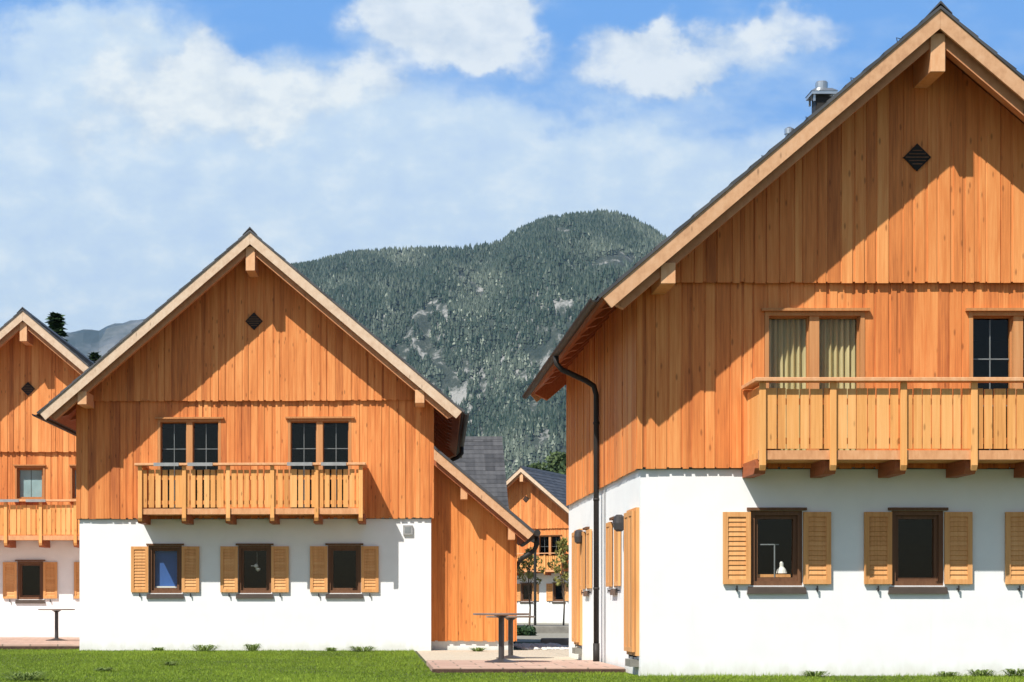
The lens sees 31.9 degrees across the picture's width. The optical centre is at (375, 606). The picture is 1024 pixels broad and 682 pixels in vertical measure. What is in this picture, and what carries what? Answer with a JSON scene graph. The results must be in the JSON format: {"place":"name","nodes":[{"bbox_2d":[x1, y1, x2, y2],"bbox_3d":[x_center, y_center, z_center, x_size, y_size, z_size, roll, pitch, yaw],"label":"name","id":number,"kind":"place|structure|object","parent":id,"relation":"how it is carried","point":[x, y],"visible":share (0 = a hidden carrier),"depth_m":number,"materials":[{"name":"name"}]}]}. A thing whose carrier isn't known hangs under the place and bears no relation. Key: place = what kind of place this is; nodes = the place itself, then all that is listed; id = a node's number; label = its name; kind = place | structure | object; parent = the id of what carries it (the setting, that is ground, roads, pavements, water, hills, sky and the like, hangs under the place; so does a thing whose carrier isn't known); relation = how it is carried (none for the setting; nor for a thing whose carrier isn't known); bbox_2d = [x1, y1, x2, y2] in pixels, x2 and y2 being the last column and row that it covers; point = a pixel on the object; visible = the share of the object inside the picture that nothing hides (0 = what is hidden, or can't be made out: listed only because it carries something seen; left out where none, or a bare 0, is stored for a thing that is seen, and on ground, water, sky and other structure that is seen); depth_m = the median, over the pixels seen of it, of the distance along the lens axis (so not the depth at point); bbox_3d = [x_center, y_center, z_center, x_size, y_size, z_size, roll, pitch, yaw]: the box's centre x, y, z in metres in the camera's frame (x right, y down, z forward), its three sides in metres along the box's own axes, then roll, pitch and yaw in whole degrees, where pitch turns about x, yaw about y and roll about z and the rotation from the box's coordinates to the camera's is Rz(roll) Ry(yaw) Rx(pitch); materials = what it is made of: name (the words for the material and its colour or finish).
{"place":"outdoors","nodes":[
{"label":"outdoors","id":0,"kind":"place"},
{"bbox_2d":[0,637,79,645],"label":"terrace","id":1,"kind":"structure","parent":0,"point":[30,641],"depth_m":41.61,"materials":[{"name":"stone"}]},
{"bbox_2d":[38,609,74,640],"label":"pedestal table","id":2,"kind":"object","parent":1,"relation":"on","point":[56,611],"visible":1,"depth_m":42.74,"materials":[{"name":"metal"}]},
{"bbox_2d":[61,319,143,357],"bbox_3d":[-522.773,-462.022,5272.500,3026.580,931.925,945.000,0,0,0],"label":"distant mountains","id":3,"kind":"structure","parent":0,"point":[102,342],"depth_m":5654.42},
{"bbox_2d":[324,220,641,470],"bbox_3d":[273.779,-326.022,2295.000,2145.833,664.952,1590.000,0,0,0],"label":"mountain","id":4,"kind":"structure","parent":0,"point":[540,354],"depth_m":2385.93,"materials":[{"name":"grey stone"}]},
{"bbox_2d":[291,208,666,479],"bbox_3d":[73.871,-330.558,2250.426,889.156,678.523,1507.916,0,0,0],"label":"forest","id":5,"kind":"object","parent":4,"relation":"on","point":[542,249],"visible":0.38,"depth_m":2507.01,"materials":[{"name":"green plant"}]},
{"bbox_2d":[417,645,578,660],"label":"gravel path","id":6,"kind":"structure","parent":0,"point":[540,654],"depth_m":34.52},
{"bbox_2d":[469,647,486,651],"bbox_3d":[2.123,0.892,36.895,0.462,0.097,0.506,0,0,-21],"label":"weed","id":7,"kind":"object","parent":6,"relation":"on","point":[478,649],"visible":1,"depth_m":36.83,"materials":[{"name":"green plant"}]},
{"bbox_2d":[486,616,534,658],"bbox_3d":[2.420,0.550,31.900,0.880,0.760,0.880,0,0,0],"label":"pedestal table","id":8,"kind":"object","parent":6,"relation":"on","point":[510,619],"visible":0.87,"depth_m":31.86,"materials":[{"name":"metal"}]},
{"bbox_2d":[0,642,1023,681],"bbox_3d":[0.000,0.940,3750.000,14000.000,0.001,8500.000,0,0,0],"label":"meadow","id":9,"kind":"structure","parent":0,"point":[422,658],"depth_m":26.12,"materials":[{"name":"green plant"}]},
{"bbox_2d":[0,671,51,680],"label":"weed","id":10,"kind":"object","parent":9,"relation":"on","point":[26,676],"visible":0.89,"depth_m":22.39,"materials":[{"name":"green plant"}]},
{"bbox_2d":[0,646,79,649],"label":"terrace edge","id":11,"kind":"object","parent":9,"relation":"on","point":[40,647],"depth_m":38.69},
{"bbox_2d":[0,307,93,636],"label":"gable house","id":12,"kind":"structure","parent":9,"relation":"on","point":[42,364],"depth_m":47.39,"materials":[{"name":"orange paint"}]},
{"bbox_2d":[13,464,45,498],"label":"window","id":13,"kind":"structure","parent":12,"relation":"in","point":[22,471],"depth_m":47.61,"materials":[{"name":"wood"}]},
{"bbox_2d":[3,560,56,602],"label":"window","id":14,"kind":"structure","parent":12,"relation":"in","point":[12,571],"depth_m":47.46,"materials":[{"name":"brown wood"}]},
{"bbox_2d":[69,464,75,498],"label":"window","id":15,"kind":"structure","parent":12,"relation":"in","point":[72,466],"depth_m":47.47,"materials":[{"name":"wood"}]},
{"bbox_2d":[74,562,79,598],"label":"window shutter","id":16,"kind":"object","parent":12,"relation":"in","point":[76,564],"depth_m":47.43,"materials":[{"name":"brown wood"}]},
{"bbox_2d":[45,312,68,341],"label":"spruce tree","id":17,"kind":"object","parent":9,"relation":"on","point":[56,323],"visible":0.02,"depth_m":74.85,"materials":[{"name":"green plant"}]},
{"bbox_2d":[88,352,101,362],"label":"spruce tree","id":18,"kind":"object","parent":9,"relation":"on","point":[94,356],"visible":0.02,"depth_m":91.81,"materials":[{"name":"green plant"}]},
{"bbox_2d":[95,667,113,671],"bbox_3d":[-3.883,0.907,25.602,0.467,0.066,0.462,0,0,0],"label":"weed","id":19,"kind":"object","parent":9,"relation":"on","point":[101,669],"visible":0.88,"depth_m":25.55,"materials":[{"name":"green plant"}]},
{"bbox_2d":[151,647,164,650],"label":"weed","id":20,"kind":"object","parent":9,"relation":"on","point":[158,648],"visible":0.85,"depth_m":37.03,"materials":[{"name":"green plant"}]},
{"bbox_2d":[164,661,177,665],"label":"weed","id":21,"kind":"object","parent":9,"relation":"on","point":[169,663],"visible":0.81,"depth_m":27.95,"materials":[{"name":"green plant"}]},
{"bbox_2d":[188,644,221,651],"bbox_3d":[-3.532,0.863,36.938,0.925,0.153,0.849,0,0,13],"label":"weed","id":22,"kind":"object","parent":9,"relation":"on","point":[205,648],"visible":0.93,"depth_m":36.80,"materials":[{"name":"green plant"}]},
{"bbox_2d":[242,644,262,650],"bbox_3d":[-2.569,0.858,37.194,0.598,0.165,0.593,0,0,0],"label":"weed","id":23,"kind":"object","parent":9,"relation":"on","point":[254,647],"visible":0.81,"depth_m":37.11,"materials":[{"name":"green plant"}]},
{"bbox_2d":[32,227,540,650],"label":"gable house","id":24,"kind":"structure","parent":9,"relation":"on","point":[270,441],"depth_m":37.63,"materials":[{"name":"orange paint"}]},
{"bbox_2d":[131,544,198,597],"bbox_3d":[-4.453,-0.750,37.834,1.450,1.160,0.245,0,0,2],"label":"window","id":25,"kind":"structure","parent":24,"relation":"in","point":[154,569],"depth_m":37.75,"materials":[{"name":"brown wood"}]},
{"bbox_2d":[155,417,223,508],"bbox_3d":[-3.929,-2.995,37.733,1.450,2.010,0.230,0,0,2],"label":"balcony door","id":26,"kind":"structure","parent":24,"relation":"in","point":[189,421],"depth_m":37.70,"materials":[{"name":"brown wood"}]},
{"bbox_2d":[220,543,288,597],"bbox_3d":[-2.550,-0.750,37.796,1.450,1.160,0.303,0,0,2],"label":"window","id":27,"kind":"structure","parent":24,"relation":"in","point":[231,557],"depth_m":37.67,"materials":[{"name":"brown wood"}]},
{"bbox_2d":[285,416,353,507],"bbox_3d":[-1.171,-2.995,37.637,1.450,2.010,0.230,0,0,2],"label":"balcony door","id":28,"kind":"structure","parent":24,"relation":"in","point":[319,420],"depth_m":37.60,"materials":[{"name":"brown wood"}]},
{"bbox_2d":[310,543,378,597],"bbox_3d":[-0.653,-0.750,37.686,1.450,1.160,0.215,0,0,2],"label":"window","id":29,"kind":"structure","parent":24,"relation":"in","point":[321,557],"depth_m":37.61,"materials":[{"name":"brown wood"}]},
{"bbox_2d":[325,647,336,650],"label":"weed","id":30,"kind":"object","parent":9,"relation":"on","point":[330,648],"visible":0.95,"depth_m":37.15,"materials":[{"name":"green plant"}]},
{"bbox_2d":[346,646,377,651],"bbox_3d":[-0.273,0.875,36.816,0.968,0.131,0.967,0,0,-30],"label":"weed","id":31,"kind":"object","parent":9,"relation":"on","point":[359,649],"visible":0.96,"depth_m":36.68,"materials":[{"name":"green plant"}]},
{"bbox_2d":[454,436,508,508],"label":"gable house","id":32,"kind":"structure","parent":9,"relation":"on","point":[481,462],"depth_m":80.45,"materials":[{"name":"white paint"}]},
{"bbox_2d":[432,669,625,672],"bbox_3d":[2.165,0.938,25.148,2.730,0.105,0.025,0,0,0],"label":"terrace edge","id":33,"kind":"object","parent":9,"relation":"on","point":[519,670],"visible":0.57,"depth_m":25.14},
{"bbox_2d":[506,466,568,622],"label":"gable house","id":34,"kind":"structure","parent":9,"relation":"on","point":[536,499],"depth_m":99.45,"materials":[{"name":"white paint"}]},
{"bbox_2d":[517,583,538,602],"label":"window","id":35,"kind":"structure","parent":34,"relation":"in","point":[520,587],"depth_m":99.98,"materials":[{"name":"brown wood"}]},
{"bbox_2d":[538,534,561,569],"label":"balcony door","id":36,"kind":"structure","parent":34,"relation":"in","point":[550,536],"depth_m":99.27,"materials":[{"name":"brown wood"}]},
{"bbox_2d":[546,582,568,602],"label":"window","id":37,"kind":"structure","parent":34,"relation":"in","point":[550,588],"depth_m":99.22,"materials":[{"name":"brown wood"}]},
{"bbox_2d":[525,461,554,471],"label":"broadleaf tree","id":38,"kind":"object","parent":9,"relation":"on","point":[538,465],"depth_m":174.36,"materials":[{"name":"green plant"}]},
{"bbox_2d":[540,638,568,644],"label":"stone edging","id":39,"kind":"object","parent":9,"relation":"on","point":[562,641],"visible":0.09,"depth_m":43.23,"materials":[{"name":"grey stone"}]},
{"bbox_2d":[544,450,565,472],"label":"broadleaf tree","id":40,"kind":"object","parent":9,"relation":"on","point":[555,461],"visible":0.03,"depth_m":209.13,"materials":[{"name":"green plant"}]},
{"bbox_2d":[558,454,565,474],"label":"broadleaf tree","id":41,"kind":"object","parent":9,"relation":"on","point":[563,467],"depth_m":160.01,"materials":[{"name":"green plant"}]},
{"bbox_2d":[522,1,1023,675],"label":"gable house","id":42,"kind":"structure","parent":9,"relation":"on","point":[788,371],"depth_m":23.94,"materials":[{"name":"orange paint"}]},
{"bbox_2d":[572,529,581,653],"bbox_3d":[3.510,-0.260,31.170,0.120,2.160,0.880,0,0,0],"label":"side door","id":43,"kind":"structure","parent":42,"relation":"in","point":[576,591],"depth_m":30.80,"materials":[{"name":"orange wood"}]},
{"bbox_2d":[580,527,591,595],"bbox_3d":[3.623,-0.750,29.975,0.215,1.160,1.380,0,0,0],"label":"window","id":44,"kind":"structure","parent":42,"relation":"in","point":[588,531],"depth_m":29.68,"materials":[{"name":"brown wood"}]},
{"bbox_2d":[606,516,620,594],"bbox_3d":[3.623,-0.750,26.525,0.215,1.160,1.380,0,0,0],"label":"window","id":45,"kind":"structure","parent":42,"relation":"in","point":[617,535],"depth_m":26.50,"materials":[{"name":"brown wood"}]},
{"bbox_2d":[624,507,638,666],"bbox_3d":[3.510,-0.260,24.540,0.120,2.160,0.880,0,0,0],"label":"side door","id":46,"kind":"structure","parent":42,"relation":"in","point":[631,517],"depth_m":24.19,"materials":[{"name":"orange wood"}]},
{"bbox_2d":[723,507,830,593],"bbox_3d":[5.400,-0.750,24.120,1.450,1.160,0.350,0,0,0],"label":"window","id":47,"kind":"structure","parent":42,"relation":"in","point":[740,529],"depth_m":23.96,"materials":[{"name":"brown wood"}]},
{"bbox_2d":[761,308,869,449],"bbox_3d":[5.905,-2.995,24.042,1.450,2.010,0.345,0,0,0],"label":"balcony door","id":48,"kind":"structure","parent":42,"relation":"in","point":[799,342],"depth_m":24.14,"materials":[{"name":"brown glass"}]},
{"bbox_2d":[864,507,972,593],"bbox_3d":[7.300,-0.750,24.052,1.450,1.160,0.215,0,0,0],"label":"window","id":49,"kind":"structure","parent":42,"relation":"in","point":[880,528],"depth_m":23.96,"materials":[{"name":"brown wood"}]},
{"bbox_2d":[965,308,1023,449],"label":"balcony door","id":50,"kind":"structure","parent":42,"relation":"in","point":[1015,316],"depth_m":23.95,"materials":[{"name":"brown wood"}]},
{"bbox_2d":[1005,512,1023,591],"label":"window","id":51,"kind":"structure","parent":42,"relation":"in","point":[1014,521],"depth_m":23.96,"materials":[{"name":"brown wood"}]},
{"bbox_2d":[799,670,828,676],"bbox_3d":[5.873,0.895,23.756,0.606,0.089,0.558,0,0,0],"label":"weed","id":52,"kind":"object","parent":9,"relation":"on","point":[815,673],"visible":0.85,"depth_m":23.69,"materials":[{"name":"green plant"}]},
{"bbox_2d":[928,671,960,676],"bbox_3d":[7.600,0.900,23.706,0.466,0.080,0.478,0,0,0],"label":"weed","id":53,"kind":"object","parent":9,"relation":"on","point":[946,674],"visible":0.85,"depth_m":23.63,"materials":[{"name":"green plant"}]},
{"bbox_2d":[962,669,998,676],"bbox_3d":[8.067,0.888,23.748,0.582,0.105,0.544,0,0,0],"label":"weed","id":54,"kind":"object","parent":9,"relation":"on","point":[982,672],"visible":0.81,"depth_m":23.66,"materials":[{"name":"green plant"}]},
{"bbox_2d":[1001,668,1023,676],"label":"weed","id":55,"kind":"object","parent":9,"relation":"on","point":[1018,672],"visible":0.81,"depth_m":23.62,"materials":[{"name":"green plant"}]},
{"bbox_2d":[0,0,1023,331],"label":"sky","id":56,"kind":"structure","parent":0,"point":[140,140],"materials":[{"name":"blue"}]},
{"bbox_2d":[426,660,624,670],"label":"paved terrace","id":57,"kind":"structure","parent":0,"point":[519,664],"depth_m":26.52,"materials":[{"name":"stone"}]},
{"bbox_2d":[473,613,529,662],"bbox_3d":[1.950,0.485,27.600,0.880,0.760,0.880,0,0,0],"label":"pedestal table","id":58,"kind":"object","parent":57,"relation":"on","point":[500,617],"visible":1,"depth_m":27.56,"materials":[{"name":"metal"}]},
{"bbox_2d":[513,643,568,649],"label":"pebbles","id":59,"kind":"object","parent":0,"point":[539,646],"visible":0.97,"depth_m":39.47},
{"bbox_2d":[515,623,568,641],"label":"yard","id":60,"kind":"structure","parent":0,"point":[538,637],"depth_m":57.16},
{"bbox_2d":[517,624,536,635],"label":"shrub","id":61,"kind":"object","parent":60,"relation":"on","point":[527,630],"visible":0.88,"depth_m":56.70,"materials":[{"name":"green plant"}]},
{"bbox_2d":[517,547,545,624],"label":"young tree","id":62,"kind":"object","parent":60,"relation":"on","point":[528,574],"visible":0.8,"depth_m":79.97,"materials":[{"name":"green plant"}]},
{"bbox_2d":[531,540,535,625],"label":"lamp post","id":63,"kind":"object","parent":60,"relation":"on","point":[532,541],"visible":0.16,"depth_m":71.95,"materials":[{"name":"brown metal"}]},
{"bbox_2d":[526,625,568,632],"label":"stone edging","id":64,"kind":"object","parent":60,"relation":"on","point":[552,629],"visible":0.05,"depth_m":62.04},
{"bbox_2d":[547,536,568,625],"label":"young tree","id":65,"kind":"object","parent":60,"relation":"on","point":[563,545],"visible":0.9,"depth_m":82.94,"materials":[{"name":"green plant"}]}
]}

